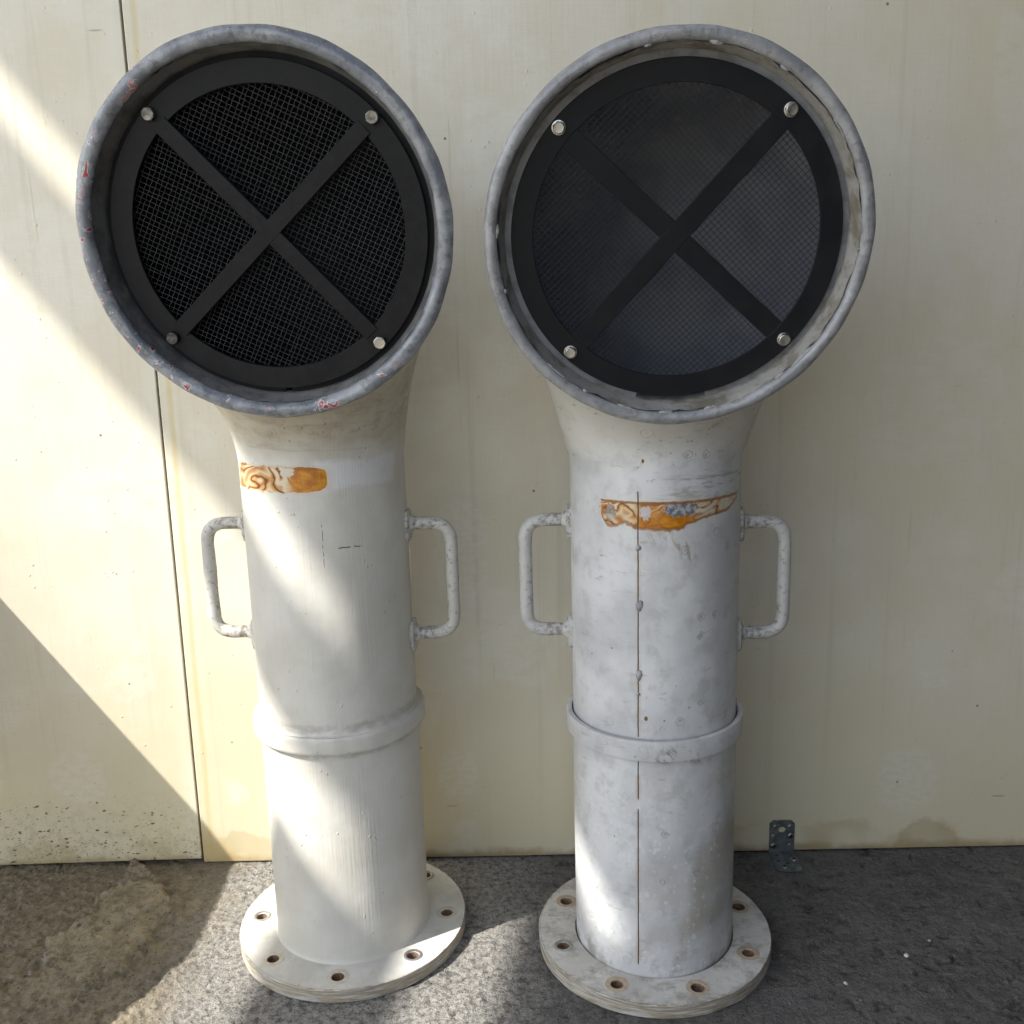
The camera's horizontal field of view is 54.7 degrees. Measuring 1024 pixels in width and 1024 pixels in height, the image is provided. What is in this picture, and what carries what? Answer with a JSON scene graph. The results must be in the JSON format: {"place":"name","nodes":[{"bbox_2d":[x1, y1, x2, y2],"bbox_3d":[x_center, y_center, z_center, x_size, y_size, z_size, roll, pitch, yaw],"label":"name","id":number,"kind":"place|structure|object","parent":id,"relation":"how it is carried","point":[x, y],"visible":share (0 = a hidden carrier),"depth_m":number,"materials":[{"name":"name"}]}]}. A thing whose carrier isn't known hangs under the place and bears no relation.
{"place":"outdoors","nodes":[
{"label":"outdoors","id":0,"kind":"place"},
{"bbox_2d":[0,845,1023,1023],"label":"ground","id":1,"kind":"structure","parent":0,"point":[970,909],"depth_m":1.41,"materials":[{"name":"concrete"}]},
{"bbox_2d":[75,24,464,1002],"bbox_3d":[-0.248,0.046,1.307,0.409,1.181,0.403,-1,12,3],"label":"ventilator","id":2,"kind":"object","parent":1,"relation":"on","point":[263,214],"visible":1,"depth_m":1.24,"materials":[{"name":"white paint"}]},
{"bbox_2d":[483,24,875,1018],"bbox_3d":[0.190,0.056,1.261,0.401,1.156,0.408,-1,12,4],"label":"ventilator","id":3,"kind":"object","parent":1,"relation":"on","point":[679,224],"visible":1,"depth_m":1.20,"materials":[{"name":"paint"}]},
{"bbox_3d":[0.075,-0.904,1.399,6.800,3.020,0.114,-1,12,1],"label":"backing wall","id":4,"kind":"object","parent":1,"relation":"on","visible":0},
{"bbox_2d":[0,0,203,864],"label":"wall panel","id":5,"kind":"structure","parent":4,"relation":"attached to","point":[97,761],"depth_m":1.52,"materials":[{"name":"beige paint"}]},
{"bbox_2d":[122,0,1023,861],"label":"wall panel","id":6,"kind":"structure","parent":4,"relation":"attached to","point":[880,688],"depth_m":1.50,"materials":[{"name":"beige paint"}]},
{"bbox_2d":[769,820,801,871],"bbox_3d":[0.442,0.538,1.595,0.041,0.058,0.059,-1,12,1],"label":"angle bracket","id":7,"kind":"object","parent":6,"relation":"attached to","point":[781,848],"visible":1,"depth_m":1.62,"materials":[{"name":"metal"}]}
]}

